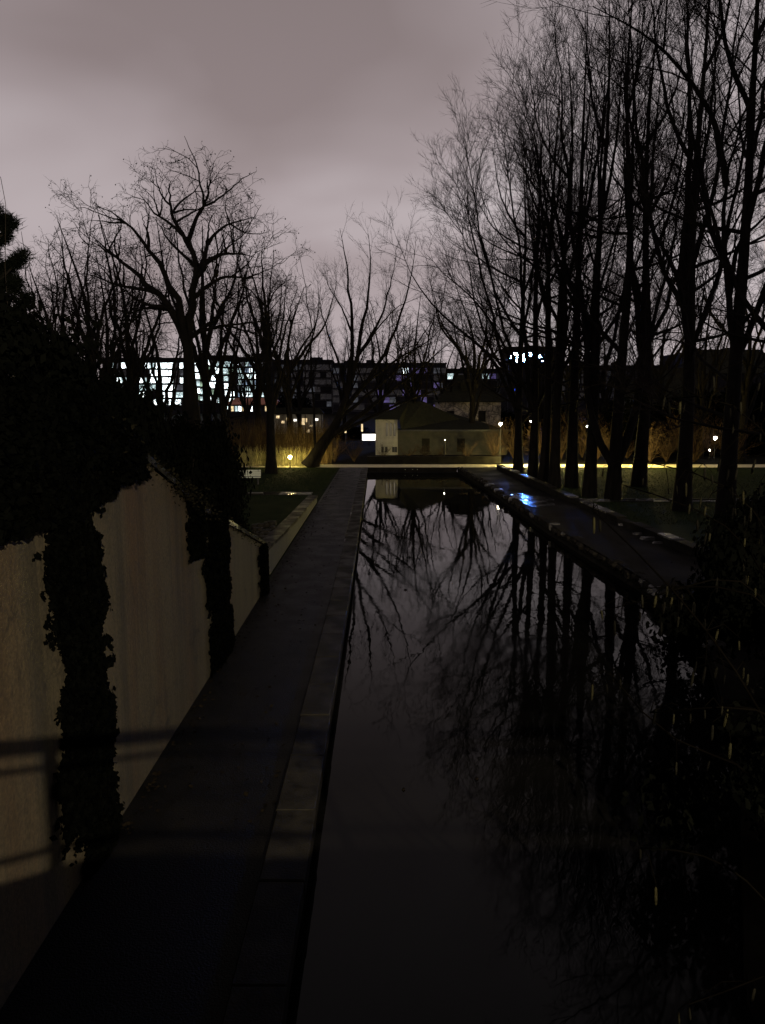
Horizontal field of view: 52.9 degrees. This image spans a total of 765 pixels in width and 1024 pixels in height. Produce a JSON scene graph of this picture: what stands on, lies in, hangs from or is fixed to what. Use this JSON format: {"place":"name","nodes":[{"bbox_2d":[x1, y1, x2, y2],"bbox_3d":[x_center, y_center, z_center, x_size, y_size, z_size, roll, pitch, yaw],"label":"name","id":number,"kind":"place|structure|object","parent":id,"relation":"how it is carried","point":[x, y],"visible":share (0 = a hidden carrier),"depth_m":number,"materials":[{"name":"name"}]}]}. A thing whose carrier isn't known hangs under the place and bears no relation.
{"place":"outdoors","nodes":[
{"label":"outdoors","id":0,"kind":"place"},
{"bbox_2d":[0,468,360,1023],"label":"path","id":1,"kind":"structure","parent":0,"point":[149,926],"depth_m":8.38,"materials":[{"name":"concrete"}]},
{"bbox_2d":[119,471,745,834],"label":"leaf litter","id":2,"kind":"object","parent":1,"relation":"on","point":[191,786],"visible":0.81,"depth_m":11.21,"materials":[{"name":"plant"}]},
{"bbox_2d":[238,444,312,466],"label":"dry grass","id":3,"kind":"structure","parent":0,"point":[262,462],"depth_m":57.89,"materials":[{"name":"plant"}]},
{"bbox_2d":[238,468,339,577],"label":"ground","id":4,"kind":"structure","parent":0,"point":[279,510],"depth_m":39.03,"materials":[{"name":"green plant"}]},
{"bbox_2d":[29,267,119,393],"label":"bare tree","id":5,"kind":"object","parent":4,"relation":"on","point":[52,331],"visible":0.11,"depth_m":44.79,"materials":[{"name":"brown plant"}]},
{"bbox_2d":[12,183,170,398],"bbox_3d":[-18.875,-10.871,49.109,10.912,17.650,9.238,0,8,0],"label":"bare tree","id":6,"kind":"object","parent":4,"relation":"on","point":[89,331],"visible":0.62,"depth_m":48.30,"materials":[{"name":"brown plant"}]},
{"bbox_2d":[43,228,167,380],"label":"bare tree","id":7,"kind":"object","parent":4,"relation":"on","point":[115,366],"visible":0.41,"depth_m":52.88,"materials":[{"name":"brown plant"}]},
{"bbox_2d":[0,374,265,1009],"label":"retaining wall","id":8,"kind":"structure","parent":4,"relation":"on","point":[156,626],"depth_m":8.69,"materials":[{"name":"paint"}]},
{"bbox_2d":[0,362,126,545],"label":"ivy","id":9,"kind":"object","parent":8,"relation":"attached to","point":[33,447],"visible":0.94,"depth_m":6.65,"materials":[{"name":"green plant"}]},
{"bbox_2d":[32,377,124,883],"bbox_3d":[-2.976,1.268,7.708,0.199,5.143,1.904,0,8,0],"label":"ivy","id":10,"kind":"object","parent":8,"relation":"attached to","point":[76,586],"visible":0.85,"depth_m":7.56,"materials":[{"name":"green plant"}]},
{"bbox_2d":[99,414,151,491],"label":"ivy","id":11,"kind":"object","parent":8,"relation":"attached to","point":[133,467],"visible":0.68,"depth_m":8.75,"materials":[{"name":"green plant"}]},
{"bbox_2d":[112,416,268,550],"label":"trailing plants","id":12,"kind":"object","parent":8,"relation":"on","point":[184,495],"visible":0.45,"depth_m":11.57,"materials":[{"name":"plant"}]},
{"bbox_2d":[185,495,235,676],"bbox_3d":[-2.977,1.246,13.729,0.194,3.421,3.549,0,8,0],"label":"ivy","id":13,"kind":"object","parent":8,"relation":"attached to","point":[216,552],"visible":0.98,"depth_m":13.69,"materials":[{"name":"green plant"}]},
{"bbox_2d":[257,542,269,596],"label":"ivy","id":14,"kind":"object","parent":8,"relation":"attached to","point":[263,565],"visible":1,"depth_m":19.18,"materials":[{"name":"green plant"}]},
{"bbox_2d":[104,271,216,425],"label":"bare tree","id":15,"kind":"object","parent":4,"relation":"on","point":[159,388],"visible":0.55,"depth_m":54.90,"materials":[{"name":"brown plant"}]},
{"bbox_2d":[47,136,316,428],"bbox_3d":[-11.644,-11.944,45.610,15.638,20.748,10.574,0,8,0],"label":"plane tree","id":16,"kind":"object","parent":4,"relation":"on","point":[183,323],"visible":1,"depth_m":45.43,"materials":[{"name":"brown plant"}]},
{"bbox_2d":[187,413,236,454],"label":"evergreen shrub","id":17,"kind":"object","parent":4,"relation":"on","point":[218,422],"visible":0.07,"depth_m":35.36,"materials":[{"name":"green plant"}]},
{"bbox_2d":[169,260,269,436],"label":"bare tree","id":18,"kind":"object","parent":4,"relation":"on","point":[223,401],"visible":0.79,"depth_m":53.05,"materials":[{"name":"brown plant"}]},
{"bbox_2d":[199,209,319,473],"bbox_3d":[-7.646,-10.670,50.452,8.268,16.818,7.069,7,11,42],"label":"bare tree","id":19,"kind":"object","parent":4,"relation":"on","point":[265,347],"visible":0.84,"depth_m":50.93,"materials":[{"name":"brown plant"}]},
{"bbox_2d":[246,492,312,494],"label":"rill","id":20,"kind":"structure","parent":4,"relation":"on","point":[280,493],"depth_m":40.68,"materials":[{"name":"liquid"}]},
{"bbox_2d":[263,495,317,574],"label":"stone wall","id":21,"kind":"structure","parent":4,"relation":"on","point":[280,538],"depth_m":25.87,"materials":[{"name":"stone"}]},
{"bbox_2d":[0,0,764,374],"label":"sky","id":22,"kind":"structure","parent":0,"point":[326,98],"materials":[{"name":"grey"}]},
{"bbox_2d":[164,413,764,467],"bbox_3d":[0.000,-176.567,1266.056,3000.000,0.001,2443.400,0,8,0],"label":"terrain","id":23,"kind":"structure","parent":0,"point":[368,450],"depth_m":69.53,"materials":[{"name":"soil"}]},
{"bbox_2d":[13,259,87,337],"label":"bare tree","id":24,"kind":"object","parent":23,"relation":"on","point":[47,307],"visible":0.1,"depth_m":56.18,"materials":[{"name":"brown plant"}]},
{"bbox_2d":[1,232,123,381],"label":"bare tree","id":25,"kind":"object","parent":23,"relation":"on","point":[51,300],"visible":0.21,"depth_m":57.77,"materials":[{"name":"brown plant"}]},
{"bbox_2d":[48,196,198,393],"bbox_3d":[-20.324,-14.086,62.033,11.822,20.424,12.601,-4,9,-25],"label":"bare tree","id":26,"kind":"object","parent":23,"relation":"on","point":[141,360],"visible":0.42,"depth_m":61.25,"materials":[{"name":"brown plant"}]},
{"bbox_2d":[99,293,174,397],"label":"bare tree","id":27,"kind":"object","parent":23,"relation":"on","point":[138,382],"visible":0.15,"depth_m":84.65,"materials":[{"name":"brown plant"}]},
{"bbox_2d":[102,357,194,413],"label":"office building","id":28,"kind":"structure","parent":23,"relation":"on","point":[165,383],"depth_m":305.51,"materials":[{"name":"grey"}]},
{"bbox_2d":[129,189,271,426],"bbox_3d":[-14.514,-15.770,63.072,12.499,23.613,14.388,-1,8,-9],"label":"bare tree","id":29,"kind":"object","parent":23,"relation":"on","point":[206,409],"visible":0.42,"depth_m":63.16,"materials":[{"name":"brown plant"}]},
{"bbox_2d":[195,355,237,413],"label":"office building","id":30,"kind":"structure","parent":23,"relation":"on","point":[212,386],"depth_m":311.77,"materials":[{"name":"grey"}]},
{"bbox_2d":[179,230,308,440],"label":"bare tree","id":31,"kind":"object","parent":23,"relation":"on","point":[256,398],"visible":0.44,"depth_m":64.53,"materials":[{"name":"brown plant"}]},
{"bbox_2d":[212,331,276,434],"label":"bare tree","id":32,"kind":"object","parent":23,"relation":"on","point":[242,386],"visible":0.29,"depth_m":88.71,"materials":[{"name":"brown plant"}]},
{"bbox_2d":[227,398,278,428],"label":"house","id":33,"kind":"structure","parent":23,"relation":"on","point":[235,408],"depth_m":138.93,"materials":[{"name":"grey"}]},
{"bbox_2d":[206,413,340,464],"bbox_3d":[-9.078,-6.021,62.114,11.458,3.900,8.602,0,8,0],"label":"shrub","id":34,"kind":"object","parent":23,"relation":"on","point":[284,441],"visible":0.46,"depth_m":60.15,"materials":[{"name":"plant"}]},
{"bbox_2d":[236,256,346,448],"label":"bare tree","id":35,"kind":"object","parent":23,"relation":"on","point":[287,387],"visible":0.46,"depth_m":68.61,"materials":[{"name":"brown plant"}]},
{"bbox_2d":[274,408,324,440],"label":"building","id":36,"kind":"structure","parent":23,"relation":"on","point":[307,413],"depth_m":92.77,"materials":[{"name":"tile"}]},
{"bbox_2d":[271,315,335,431],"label":"bare tree","id":37,"kind":"object","parent":23,"relation":"on","point":[298,395],"visible":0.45,"depth_m":90.59,"materials":[{"name":"brown plant"}]},
{"bbox_2d":[274,357,334,412],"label":"office building","id":38,"kind":"structure","parent":23,"relation":"on","point":[324,404],"depth_m":315.86,"materials":[{"name":"grey"}]},
{"bbox_2d":[326,434,354,461],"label":"bare shrub","id":39,"kind":"object","parent":23,"relation":"on","point":[334,457],"visible":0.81,"depth_m":61.23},
{"bbox_2d":[315,321,379,438],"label":"bare tree","id":40,"kind":"object","parent":23,"relation":"on","point":[337,380],"visible":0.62,"depth_m":98.35,"materials":[{"name":"brown plant"}]},
{"bbox_2d":[341,294,423,415],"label":"bare tree","id":41,"kind":"object","parent":23,"relation":"on","point":[385,361],"visible":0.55,"depth_m":82.27,"materials":[{"name":"brown plant"}]},
{"bbox_2d":[276,202,489,467],"bbox_3d":[0.349,-12.667,56.443,16.022,19.439,7.986,0,8,0],"label":"leaning willow","id":42,"kind":"object","parent":23,"relation":"on","point":[313,459],"visible":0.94,"depth_m":56.37,"materials":[{"name":"brown plant"}]},
{"bbox_2d":[333,360,446,413],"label":"office building","id":43,"kind":"structure","parent":23,"relation":"on","point":[361,406],"depth_m":302.23,"materials":[{"name":"grey"}]},
{"bbox_2d":[363,291,453,403],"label":"bare tree","id":44,"kind":"object","parent":23,"relation":"on","point":[414,383],"visible":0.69,"depth_m":72.16,"materials":[{"name":"brown plant"}]},
{"bbox_2d":[382,335,438,402],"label":"bare tree","id":45,"kind":"object","parent":23,"relation":"on","point":[408,375],"visible":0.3,"depth_m":108.69,"materials":[{"name":"brown plant"}]},
{"bbox_2d":[368,467,456,471],"bbox_3d":[2.175,-3.299,58.031,6.650,0.348,2.775,0,8,0],"label":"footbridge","id":46,"kind":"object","parent":23,"relation":"on","point":[412,469],"visible":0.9,"depth_m":56.71,"materials":[{"name":"concrete"}]},
{"bbox_2d":[367,457,500,463],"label":"basin wall","id":47,"kind":"structure","parent":23,"relation":"on","point":[433,460],"depth_m":60.44,"materials":[{"name":"concrete"}]},
{"bbox_2d":[372,401,509,454],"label":"house","id":48,"kind":"structure","parent":23,"relation":"on","point":[427,425],"depth_m":69.94,"materials":[{"name":"paint"}]},
{"bbox_2d":[413,317,479,403],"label":"bare tree","id":49,"kind":"object","parent":23,"relation":"on","point":[454,374],"visible":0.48,"depth_m":86.44,"materials":[{"name":"brown plant"}]},
{"bbox_2d":[415,254,519,422],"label":"bare tree","id":50,"kind":"object","parent":23,"relation":"on","point":[473,412],"visible":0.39,"depth_m":70.70,"materials":[{"name":"brown plant"}]},
{"bbox_2d":[432,375,504,426],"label":"house","id":51,"kind":"structure","parent":23,"relation":"on","point":[489,409],"depth_m":85.28,"materials":[{"name":"stone"}]},
{"bbox_2d":[452,321,517,395],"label":"bare tree","id":52,"kind":"object","parent":23,"relation":"on","point":[483,377],"visible":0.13,"depth_m":94.31,"materials":[{"name":"brown plant"}]},
{"bbox_2d":[485,417,529,457],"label":"bare shrub","id":53,"kind":"object","parent":23,"relation":"on","point":[511,448],"visible":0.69,"depth_m":65.71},
{"bbox_2d":[501,407,552,438],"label":"evergreen shrub","id":54,"kind":"object","parent":23,"relation":"on","point":[506,416],"visible":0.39,"depth_m":96.84,"materials":[{"name":"green plant"}]},
{"bbox_2d":[500,345,554,414],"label":"office building","id":55,"kind":"structure","parent":23,"relation":"on","point":[510,406],"depth_m":272.16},
{"bbox_2d":[501,320,567,442],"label":"bare tree","id":56,"kind":"object","parent":23,"relation":"on","point":[540,392],"visible":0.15,"depth_m":88.75,"materials":[{"name":"brown plant"}]},
{"bbox_2d":[515,283,604,451],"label":"bare tree","id":57,"kind":"object","parent":23,"relation":"on","point":[566,396],"visible":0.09,"depth_m":74.11,"materials":[{"name":"brown plant"}]},
{"bbox_2d":[541,402,587,440],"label":"evergreen shrub","id":58,"kind":"object","parent":23,"relation":"on","point":[563,422],"visible":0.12,"depth_m":95.74,"materials":[{"name":"green plant"}]},
{"bbox_2d":[561,408,608,457],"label":"bare shrub","id":59,"kind":"object","parent":23,"relation":"on","point":[581,451],"visible":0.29,"depth_m":66.92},
{"bbox_2d":[580,296,635,437],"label":"bare tree","id":60,"kind":"object","parent":23,"relation":"on","point":[606,398],"visible":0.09,"depth_m":80.71,"materials":[{"name":"brown plant"}]},
{"bbox_2d":[561,364,658,415],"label":"office building","id":61,"kind":"structure","parent":23,"relation":"on","point":[580,408],"depth_m":266.91,"materials":[{"name":"grey"}]},
{"bbox_2d":[648,425,670,462],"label":"bare shrub","id":62,"kind":"object","parent":23,"relation":"on","point":[650,453],"visible":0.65,"depth_m":60.20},
{"bbox_2d":[598,386,721,456],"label":"evergreen shrub","id":63,"kind":"object","parent":23,"relation":"on","point":[627,405],"visible":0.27,"depth_m":68.17,"materials":[{"name":"green plant"}]},
{"bbox_2d":[649,429,678,461],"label":"bare shrub","id":64,"kind":"object","parent":23,"relation":"on","point":[664,454],"visible":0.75,"depth_m":61.93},
{"bbox_2d":[624,368,722,449],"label":"house","id":65,"kind":"structure","parent":23,"relation":"on","point":[677,380],"depth_m":78.41,"materials":[{"name":"tile"}]},
{"bbox_2d":[630,253,720,453],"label":"bare tree","id":66,"kind":"object","parent":23,"relation":"on","point":[659,394],"visible":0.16,"depth_m":70.41,"materials":[{"name":"brown plant"}]},
{"bbox_2d":[651,398,722,450],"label":"bare shrub","id":67,"kind":"object","parent":23,"relation":"on","point":[676,432],"visible":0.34,"depth_m":65.16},
{"bbox_2d":[668,417,721,461],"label":"bare shrub","id":68,"kind":"object","parent":23,"relation":"on","point":[696,455],"visible":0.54,"depth_m":61.68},
{"bbox_2d":[650,277,760,458],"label":"bare tree","id":69,"kind":"object","parent":23,"relation":"on","point":[701,387],"visible":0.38,"depth_m":64.62,"materials":[{"name":"brown plant"}]},
{"bbox_2d":[694,401,741,457],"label":"bare shrub","id":70,"kind":"object","parent":23,"relation":"on","point":[707,444],"visible":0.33,"depth_m":66.67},
{"bbox_2d":[679,349,764,401],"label":"house","id":71,"kind":"structure","parent":23,"relation":"on","point":[723,372],"depth_m":118.65,"materials":[{"name":"tile"}]},
{"bbox_2d":[696,229,764,461],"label":"bare tree","id":72,"kind":"object","parent":23,"relation":"on","point":[750,371],"visible":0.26,"depth_m":60.88,"materials":[{"name":"brown plant"}]},
{"bbox_2d":[704,418,764,458],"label":"bare shrub","id":73,"kind":"object","parent":23,"relation":"on","point":[745,438],"visible":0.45,"depth_m":59.53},
{"bbox_2d":[233,467,764,545],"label":"lawn","id":74,"kind":"structure","parent":0,"point":[684,530],"depth_m":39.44,"materials":[{"name":"green plant"}]},
{"bbox_2d":[496,465,709,560],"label":"curb","id":75,"kind":"structure","parent":74,"relation":"on","point":[677,543],"depth_m":31.03,"materials":[{"name":"stone"}]},
{"bbox_2d":[516,0,763,486],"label":"bare tree","id":76,"kind":"object","parent":74,"relation":"on","point":[639,469],"visible":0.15,"depth_m":41.76,"materials":[{"name":"brown plant"}]},
{"bbox_2d":[581,499,758,501],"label":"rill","id":77,"kind":"structure","parent":74,"relation":"on","point":[635,500],"depth_m":37.47,"materials":[{"name":"liquid"}]},
{"bbox_2d":[242,464,764,466],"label":"cross path","id":78,"kind":"structure","parent":0,"point":[487,465],"depth_m":58.36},
{"bbox_2d":[286,472,755,1023],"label":"water","id":79,"kind":"structure","parent":0,"point":[514,882],"depth_m":10.04,"materials":[{"name":"liquid"}]},
{"bbox_2d":[464,468,764,698],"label":"footpath","id":80,"kind":"structure","parent":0,"point":[608,542],"depth_m":24.36,"materials":[{"name":"asphalt"}]},
{"bbox_2d":[511,493,554,506],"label":"puddle","id":81,"kind":"object","parent":80,"relation":"on","point":[535,501],"visible":0.95,"depth_m":38.01,"materials":[{"name":"liquid"}]},
{"bbox_2d":[723,700,764,1008],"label":"bank","id":82,"kind":"structure","parent":0,"point":[753,848],"depth_m":7.74,"materials":[{"name":"soil"}]},
{"bbox_2d":[591,306,764,1023],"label":"hazel bush","id":83,"kind":"object","parent":82,"relation":"on","point":[672,587],"visible":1,"depth_m":2.95,"materials":[{"name":"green plant"}]},
{"bbox_2d":[620,671,764,863],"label":"evergreen shrub","id":84,"kind":"object","parent":82,"relation":"on","point":[666,817],"visible":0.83,"depth_m":8.49,"materials":[{"name":"green plant"}]},
{"bbox_2d":[642,495,764,684],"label":"evergreen shrub","id":85,"kind":"object","parent":82,"relation":"on","point":[751,607],"visible":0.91,"depth_m":12.30,"materials":[{"name":"green plant"}]},
{"bbox_3d":[31.260,1.898,21.790,57.480,0.001,70.600,0,8,0],"label":"bank subsoil","id":86,"kind":"object","parent":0,"visible":0},
{"bbox_2d":[356,87,624,472],"bbox_3d":[7.718,-14.722,50.226,15.494,24.934,14.938,6,10,35],"label":"bare tree","id":87,"kind":"object","parent":86,"relation":"on","point":[518,463],"visible":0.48,"depth_m":50.97,"materials":[{"name":"brown plant"}]},
{"bbox_2d":[420,1,633,477],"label":"bare tree","id":88,"kind":"object","parent":86,"relation":"on","point":[533,459],"visible":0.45,"depth_m":47.78,"materials":[{"name":"brown plant"}]},
{"bbox_2d":[406,27,669,482],"bbox_3d":[8.620,-14.615,43.932,14.946,26.499,10.963,0,8,0],"label":"bare tree","id":89,"kind":"object","parent":86,"relation":"on","point":[543,469],"visible":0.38,"depth_m":44.77,"materials":[{"name":"brown plant"}]},
{"bbox_2d":[405,0,699,488],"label":"bare tree","id":90,"kind":"object","parent":86,"relation":"on","point":[554,476],"visible":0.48,"depth_m":40.73,"materials":[{"name":"brown plant"}]},
{"bbox_2d":[442,0,709,487],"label":"bare tree","id":91,"kind":"object","parent":86,"relation":"on","point":[571,477],"visible":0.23,"depth_m":42.63,"materials":[{"name":"brown plant"}]},
{"bbox_2d":[471,0,693,497],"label":"bare tree","id":92,"kind":"object","parent":86,"relation":"on","point":[589,485],"visible":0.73,"depth_m":37.55,"materials":[{"name":"brown plant"}]},
{"bbox_2d":[457,0,764,499],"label":"bare tree","id":93,"kind":"object","parent":86,"relation":"on","point":[620,441],"visible":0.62,"depth_m":37.40,"materials":[{"name":"brown plant"}]},
{"bbox_2d":[481,0,764,528],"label":"bare tree","id":94,"kind":"object","parent":86,"relation":"on","point":[738,345],"visible":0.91,"depth_m":25.12,"materials":[{"name":"brown plant"}]},
{"bbox_2d":[556,0,764,511],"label":"bare tree","id":95,"kind":"object","parent":86,"relation":"on","point":[685,441],"visible":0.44,"depth_m":32.74,"materials":[{"name":"brown plant"}]},
{"bbox_2d":[585,0,764,440],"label":"bare tree","id":96,"kind":"object","parent":86,"relation":"on","point":[761,323],"visible":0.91,"depth_m":25.27,"materials":[{"name":"brown plant"}]},
{"bbox_2d":[663,481,764,657],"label":"evergreen shrub","id":97,"kind":"object","parent":86,"relation":"on","point":[760,503],"visible":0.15,"depth_m":16.18,"materials":[{"name":"green plant"}]},
{"bbox_2d":[686,551,753,646],"bbox_3d":[8.498,0.887,13.940,3.212,4.612,5.323,-6,10,-35],"label":"evergreen shrub","id":98,"kind":"object","parent":86,"relation":"on","point":[709,566],"visible":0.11,"depth_m":15.41,"materials":[{"name":"green plant"}]},
{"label":"garden slope","id":99,"kind":"structure","parent":0,"visible":0},
{"bbox_2d":[0,199,37,312],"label":"pine tree","id":100,"kind":"object","parent":99,"relation":"on","point":[15,262],"visible":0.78,"depth_m":11.92,"materials":[{"name":"green plant"}]},
{"bbox_2d":[0,282,115,404],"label":"evergreen shrub","id":101,"kind":"object","parent":99,"relation":"on","point":[24,345],"visible":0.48,"depth_m":10.27,"materials":[{"name":"green plant"}]},
{"bbox_2d":[27,302,169,461],"bbox_3d":[-5.146,-1.520,11.572,3.413,3.315,2.644,-5,10,-32],"label":"evergreen shrub","id":102,"kind":"object","parent":99,"relation":"on","point":[133,410],"visible":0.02,"depth_m":11.56,"materials":[{"name":"green plant"}]},
{"bbox_2d":[89,349,168,465],"bbox_3d":[-5.884,-1.403,14.338,3.604,3.866,2.173,-1,8,-5],"label":"evergreen shrub","id":103,"kind":"object","parent":99,"relation":"on","point":[109,393],"visible":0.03,"depth_m":14.69,"materials":[{"name":"green plant"}]},
{"bbox_2d":[116,371,203,500],"bbox_3d":[-5.335,-1.048,16.699,3.413,4.064,2.644,0,8,1],"label":"evergreen shrub","id":104,"kind":"object","parent":99,"relation":"on","point":[172,463],"visible":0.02,"depth_m":16.58,"materials":[{"name":"green plant"}]},
{"bbox_2d":[164,412,254,527],"bbox_3d":[-4.973,-0.750,18.561,3.861,3.880,2.328,4,9,28],"label":"evergreen shrub","id":105,"kind":"object","parent":99,"relation":"on","point":[221,478],"visible":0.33,"depth_m":18.26,"materials":[{"name":"green plant"}]},
{"label":"canal bed","id":106,"kind":"structure","parent":0,"visible":0},
{"bbox_2d":[457,469,764,1023],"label":"canal wall","id":107,"kind":"structure","parent":106,"relation":"on","point":[658,605],"depth_m":23.35,"materials":[{"name":"concrete"}]},
{"bbox_2d":[457,467,725,654],"bbox_3d":[6.531,-0.249,35.929,1.240,0.408,42.247,0,8,-1],"label":"canal edge","id":108,"kind":"object","parent":107,"relation":"attached to","point":[613,564],"visible":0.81,"depth_m":26.32,"materials":[{"name":"stone"}]},
{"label":"canal wall","id":109,"kind":"structure","parent":106,"relation":"on","visible":0},
{"bbox_2d":[222,467,367,1023],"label":"canal kerb","id":110,"kind":"structure","parent":109,"relation":"on","point":[261,984],"depth_m":8.31,"materials":[{"name":"stone"}]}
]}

